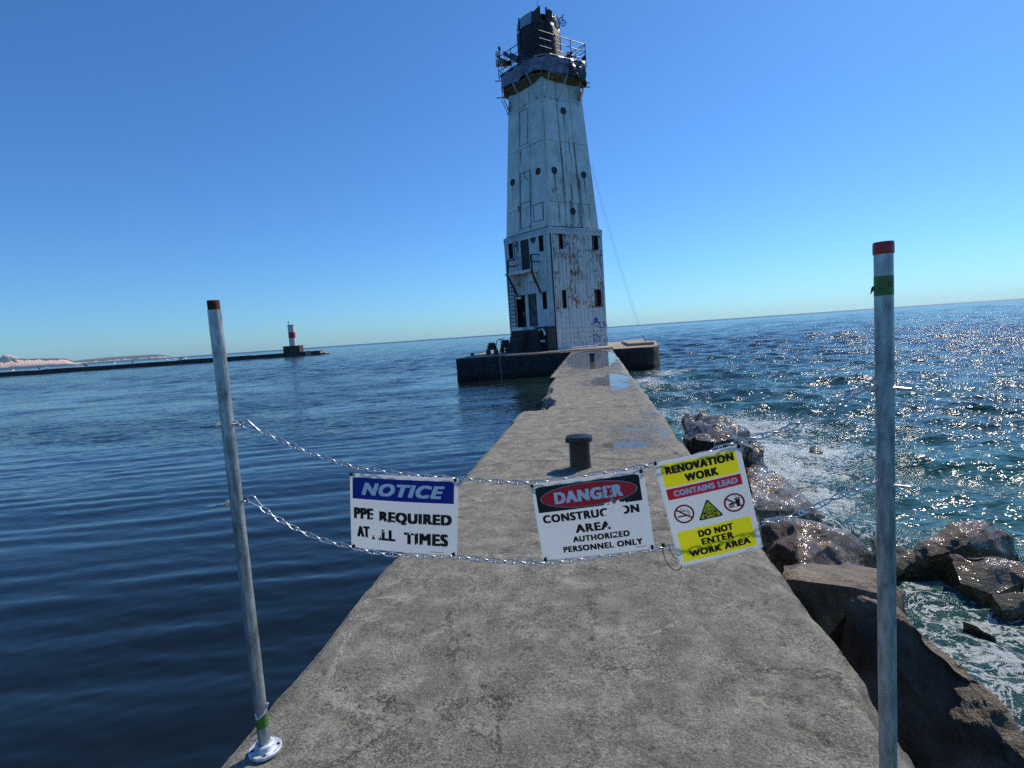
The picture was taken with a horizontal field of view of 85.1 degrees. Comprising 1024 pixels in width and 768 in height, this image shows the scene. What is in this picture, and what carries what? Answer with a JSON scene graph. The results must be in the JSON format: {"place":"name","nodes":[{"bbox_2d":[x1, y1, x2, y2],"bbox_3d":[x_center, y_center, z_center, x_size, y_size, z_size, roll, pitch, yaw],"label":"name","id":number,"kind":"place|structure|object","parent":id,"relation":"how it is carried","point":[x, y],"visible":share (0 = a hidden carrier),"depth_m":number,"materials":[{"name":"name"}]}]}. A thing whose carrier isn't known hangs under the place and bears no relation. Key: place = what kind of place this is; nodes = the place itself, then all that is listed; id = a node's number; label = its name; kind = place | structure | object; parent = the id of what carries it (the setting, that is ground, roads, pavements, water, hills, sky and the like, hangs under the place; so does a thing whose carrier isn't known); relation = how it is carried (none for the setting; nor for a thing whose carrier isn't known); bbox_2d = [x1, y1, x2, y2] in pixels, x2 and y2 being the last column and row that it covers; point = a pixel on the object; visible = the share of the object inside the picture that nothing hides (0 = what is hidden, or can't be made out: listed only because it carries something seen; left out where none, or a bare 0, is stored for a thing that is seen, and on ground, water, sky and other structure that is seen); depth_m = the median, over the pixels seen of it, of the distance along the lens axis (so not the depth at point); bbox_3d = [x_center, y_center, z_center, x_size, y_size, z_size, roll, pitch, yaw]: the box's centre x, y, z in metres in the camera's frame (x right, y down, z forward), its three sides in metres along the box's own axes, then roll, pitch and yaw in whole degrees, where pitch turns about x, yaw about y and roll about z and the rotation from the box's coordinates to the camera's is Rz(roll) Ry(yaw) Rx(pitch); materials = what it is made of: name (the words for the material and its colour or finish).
{"place":"outdoors","nodes":[
{"label":"outdoors","id":0,"kind":"place"},
{"bbox_2d":[0,354,19,360],"bbox_3d":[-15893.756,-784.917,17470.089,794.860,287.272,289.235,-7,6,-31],"label":"cloud","id":1,"kind":"structure","parent":0,"point":[5,357],"depth_m":17418.92,"materials":[{"name":"white"}]},
{"bbox_2d":[0,358,81,368],"bbox_3d":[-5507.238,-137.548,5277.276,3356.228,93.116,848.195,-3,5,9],"label":"dune bluffs","id":2,"kind":"structure","parent":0,"point":[18,363],"depth_m":5055.98,"materials":[{"name":"beige sand"}]},
{"bbox_2d":[74,355,170,362],"bbox_3d":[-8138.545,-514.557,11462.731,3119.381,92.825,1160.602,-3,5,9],"label":"distant headland","id":3,"kind":"structure","parent":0,"point":[124,358],"depth_m":11102.21,"materials":[{"name":"beige sand"}]},
{"bbox_2d":[0,298,1023,767],"bbox_3d":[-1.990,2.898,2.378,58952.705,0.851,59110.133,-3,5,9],"label":"lake water","id":4,"kind":"structure","parent":0,"point":[122,636],"depth_m":11.91,"materials":[{"name":"blue liquid"}]},
{"bbox_2d":[0,350,331,376],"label":"breakwater","id":5,"kind":"object","parent":4,"relation":"in","point":[147,364],"visible":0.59,"depth_m":210.23,"materials":[{"name":"concrete"}]},
{"bbox_2d":[283,321,303,352],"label":"breakwater light","id":6,"kind":"object","parent":5,"relation":"on","point":[292,347],"visible":1,"depth_m":210.23,"materials":[{"name":"white paint"}]},
{"bbox_2d":[456,339,659,380],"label":"concrete platform","id":7,"kind":"structure","parent":4,"relation":"in","point":[638,355],"depth_m":37.42,"materials":[{"name":"grey concrete"}]},
{"bbox_2d":[486,339,502,354],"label":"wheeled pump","id":8,"kind":"object","parent":7,"relation":"on","point":[491,346],"visible":1,"depth_m":41.06,"materials":[{"name":"black metal"}]},
{"bbox_2d":[500,340,508,352],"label":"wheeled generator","id":9,"kind":"object","parent":7,"relation":"on","point":[504,343],"visible":0.59,"depth_m":43.82,"materials":[{"name":"black metal"}]},
{"bbox_2d":[505,329,547,352],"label":"concrete steps","id":10,"kind":"structure","parent":7,"relation":"on","point":[524,341],"depth_m":41.93,"materials":[{"name":"grey concrete"}]},
{"bbox_2d":[533,326,556,350],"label":"black cabinet","id":11,"kind":"object","parent":7,"relation":"on","point":[549,343],"visible":0.81,"depth_m":41.25,"materials":[{"name":"metal"}]},
{"bbox_2d":[538,328,545,341],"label":"life ring","id":12,"kind":"object","parent":11,"relation":"hanging from","point":[543,337],"visible":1,"depth_m":41.27,"materials":[{"name":"white plastic"}]},
{"bbox_2d":[495,0,607,349],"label":"lighthouse","id":13,"kind":"object","parent":7,"relation":"on","point":[553,249],"visible":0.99,"depth_m":42.30,"materials":[{"name":"paint"}]},
{"bbox_2d":[508,243,513,258],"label":"window","id":14,"kind":"structure","parent":13,"relation":"in","point":[512,257],"depth_m":44.67,"materials":[{"name":"glass"}]},
{"bbox_2d":[521,239,529,269],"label":"door","id":15,"kind":"structure","parent":13,"relation":"in","point":[525,243],"depth_m":43.35,"materials":[{"name":"black paint"}]},
{"bbox_2d":[529,294,537,325],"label":"door","id":16,"kind":"structure","parent":13,"relation":"in","point":[532,298],"depth_m":43.35,"materials":[{"name":"black paint"}]},
{"bbox_2d":[538,235,543,251],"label":"window","id":17,"kind":"structure","parent":13,"relation":"in","point":[541,244],"depth_m":41.89,"materials":[{"name":"glass"}]},
{"bbox_2d":[542,291,547,308],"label":"window","id":18,"kind":"structure","parent":13,"relation":"in","point":[544,294],"depth_m":42.28,"materials":[{"name":"glass"}]},
{"bbox_2d":[558,234,563,248],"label":"window","id":19,"kind":"structure","parent":13,"relation":"in","point":[560,236],"depth_m":41.64,"materials":[{"name":"glass"}]},
{"bbox_2d":[562,290,566,307],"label":"window","id":20,"kind":"structure","parent":13,"relation":"in","point":[564,299],"depth_m":42.03,"materials":[{"name":"glass"}]},
{"bbox_2d":[592,235,598,249],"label":"window","id":21,"kind":"structure","parent":13,"relation":"in","point":[593,237],"depth_m":43.49,"materials":[{"name":"glass"}]},
{"bbox_2d":[595,289,601,306],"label":"window","id":22,"kind":"structure","parent":13,"relation":"in","point":[596,290],"depth_m":43.87,"materials":[{"name":"glass"}]},
{"bbox_2d":[591,168,637,324],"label":"rope","id":23,"kind":"object","parent":13,"relation":"hanging from","point":[613,247],"visible":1,"depth_m":44.99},
{"bbox_2d":[571,345,598,348],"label":"white board","id":24,"kind":"object","parent":7,"relation":"on","point":[584,346],"visible":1,"depth_m":40.81,"materials":[{"name":"white wood"}]},
{"bbox_2d":[221,349,914,767],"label":"concrete pier","id":25,"kind":"structure","parent":4,"relation":"in","point":[651,661],"depth_m":2.50,"materials":[{"name":"grey concrete"}]},
{"bbox_2d":[199,300,281,761],"bbox_3d":[-0.993,0.530,2.006,0.205,1.641,0.115,1,7,45],"label":"steel pipe post","id":26,"kind":"object","parent":25,"relation":"on","point":[265,746],"visible":1,"depth_m":1.96,"materials":[{"name":"metal"}]},
{"bbox_2d":[241,382,871,484],"bbox_3d":[0.006,0.174,1.697,1.937,0.276,0.027,-3,5,14],"label":"chain","id":27,"kind":"object","parent":26,"relation":"hanging from","point":[853,394],"visible":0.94,"depth_m":1.68,"materials":[{"name":"metal"}]},
{"bbox_2d":[349,466,457,556],"bbox_3d":[-0.353,0.407,1.798,0.395,0.300,0.023,-3,5,14],"label":"warning sign","id":28,"kind":"object","parent":27,"relation":"hanging from","point":[410,514],"visible":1,"depth_m":1.79,"materials":[{"name":"white plastic"}]},
{"bbox_2d":[530,467,654,560],"bbox_3d":[0.235,0.390,1.651,0.356,0.289,0.021,-3,5,14],"label":"warning sign","id":29,"kind":"object","parent":27,"relation":"hanging from","point":[604,514],"visible":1,"depth_m":1.64,"materials":[{"name":"white plastic"}]},
{"bbox_2d":[654,442,762,570],"bbox_3d":[0.551,0.346,1.571,0.283,0.370,0.029,-3,5,13],"label":"warning sign","id":30,"kind":"object","parent":27,"relation":"hanging from","point":[708,505],"visible":1,"depth_m":1.56,"materials":[{"name":"yellow plastic"}]},
{"bbox_2d":[246,478,872,565],"bbox_3d":[0.017,0.426,1.721,1.949,0.275,0.026,-3,5,14],"label":"chain","id":31,"kind":"object","parent":26,"relation":"hanging from","point":[581,558],"visible":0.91,"depth_m":1.73,"materials":[{"name":"metal"}]},
{"bbox_2d":[565,434,591,469],"bbox_3d":[0.716,0.714,5.910,0.284,0.348,0.284,-3,5,9],"label":"bollard","id":32,"kind":"object","parent":25,"relation":"on","point":[579,451],"visible":1,"depth_m":5.82,"materials":[{"name":"grey metal"}]},
{"bbox_2d":[588,353,594,361],"bbox_3d":[3.500,-1.160,24.383,0.292,0.374,0.292,-3,5,9],"label":"bollard","id":33,"kind":"object","parent":25,"relation":"on","point":[592,357],"visible":1,"depth_m":24.29,"materials":[{"name":"grey metal"}]},
{"bbox_2d":[567,350,617,368],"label":"puddle","id":34,"kind":"object","parent":25,"relation":"on","point":[580,360],"visible":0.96,"depth_m":25.86,"materials":[{"name":"liquid"}]},
{"bbox_2d":[591,374,632,389],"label":"puddle","id":35,"kind":"object","parent":25,"relation":"on","point":[612,379],"visible":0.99,"depth_m":15.18,"materials":[{"name":"liquid"}]},
{"bbox_2d":[863,240,910,767],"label":"steel pipe post","id":36,"kind":"object","parent":25,"relation":"on","point":[882,288],"visible":1,"depth_m":1.45,"materials":[{"name":"grey metal"}]},
{"bbox_2d":[681,413,767,467],"bbox_3d":[3.756,1.467,9.756,1.488,1.947,3.321,-2,6,21],"label":"boulder","id":37,"kind":"object","parent":4,"relation":"in","point":[705,432],"visible":0.28,"depth_m":8.93,"materials":[{"name":"grey stone"}]},
{"bbox_2d":[745,465,778,478],"bbox_3d":[3.941,1.858,8.660,0.598,1.238,1.872,-2,6,21],"label":"boulder","id":38,"kind":"object","parent":4,"relation":"in","point":[759,468],"visible":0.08,"depth_m":8.59,"materials":[{"name":"grey stone"}]},
{"bbox_2d":[747,471,823,559],"bbox_3d":[3.646,1.928,7.473,1.042,1.401,2.520,-1,6,32],"label":"boulder","id":39,"kind":"object","parent":4,"relation":"in","point":[773,495],"visible":0.33,"depth_m":7.23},
{"bbox_2d":[809,445,822,453],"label":"boulder","id":40,"kind":"object","parent":4,"relation":"in","point":[815,449],"visible":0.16,"depth_m":11.59,"materials":[{"name":"grey stone"}]},
{"bbox_2d":[761,516,876,575],"bbox_3d":[3.295,2.065,5.697,1.404,1.473,1.481,-3,5,9],"label":"boulder","id":41,"kind":"object","parent":4,"relation":"in","point":[791,541],"visible":0.2,"depth_m":5.43,"materials":[{"name":"grey stone"}]},
{"bbox_2d":[783,563,906,635],"bbox_3d":[2.753,2.144,4.413,1.353,1.576,0.667,-4,5,-4],"label":"boulder","id":42,"kind":"object","parent":4,"relation":"in","point":[823,593],"visible":0.1,"depth_m":4.11,"materials":[{"name":"grey stone"}]},
{"bbox_2d":[870,536,915,581],"bbox_3d":[4.468,2.214,6.499,0.493,0.801,0.970,-1,6,33],"label":"boulder","id":43,"kind":"object","parent":4,"relation":"in","point":[905,565],"visible":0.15,"depth_m":6.21,"materials":[{"name":"grey stone"}]},
{"bbox_2d":[829,595,1023,767],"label":"boulder","id":44,"kind":"object","parent":4,"relation":"in","point":[951,713],"visible":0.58,"depth_m":2.92,"materials":[{"name":"grey stone"}]},
{"bbox_2d":[912,519,1019,580],"bbox_3d":[5.160,2.081,6.389,1.552,1.071,0.570,-5,5,-10],"label":"boulder","id":45,"kind":"object","parent":4,"relation":"in","point":[972,538],"visible":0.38,"depth_m":6.18,"materials":[{"name":"grey stone"}]},
{"bbox_2d":[963,621,996,642],"bbox_3d":[4.168,2.439,4.970,0.088,0.605,0.325,-5,5,-11],"label":"boulder","id":46,"kind":"object","parent":4,"relation":"in","point":[971,629],"visible":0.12,"depth_m":4.94,"materials":[{"name":"grey stone"}]},
{"bbox_2d":[946,554,1023,605],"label":"boulder","id":47,"kind":"object","parent":4,"relation":"in","point":[980,581],"visible":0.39,"depth_m":5.63,"materials":[{"name":"grey stone"}]},
{"bbox_2d":[990,592,1023,620],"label":"boulder","id":48,"kind":"object","parent":4,"relation":"in","point":[1007,607],"visible":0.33,"depth_m":5.24,"materials":[{"name":"grey stone"}]},
{"bbox_2d":[0,0,1023,360],"label":"sky","id":49,"kind":"structure","parent":0,"point":[335,170],"materials":[{"name":"blue"}]}
]}

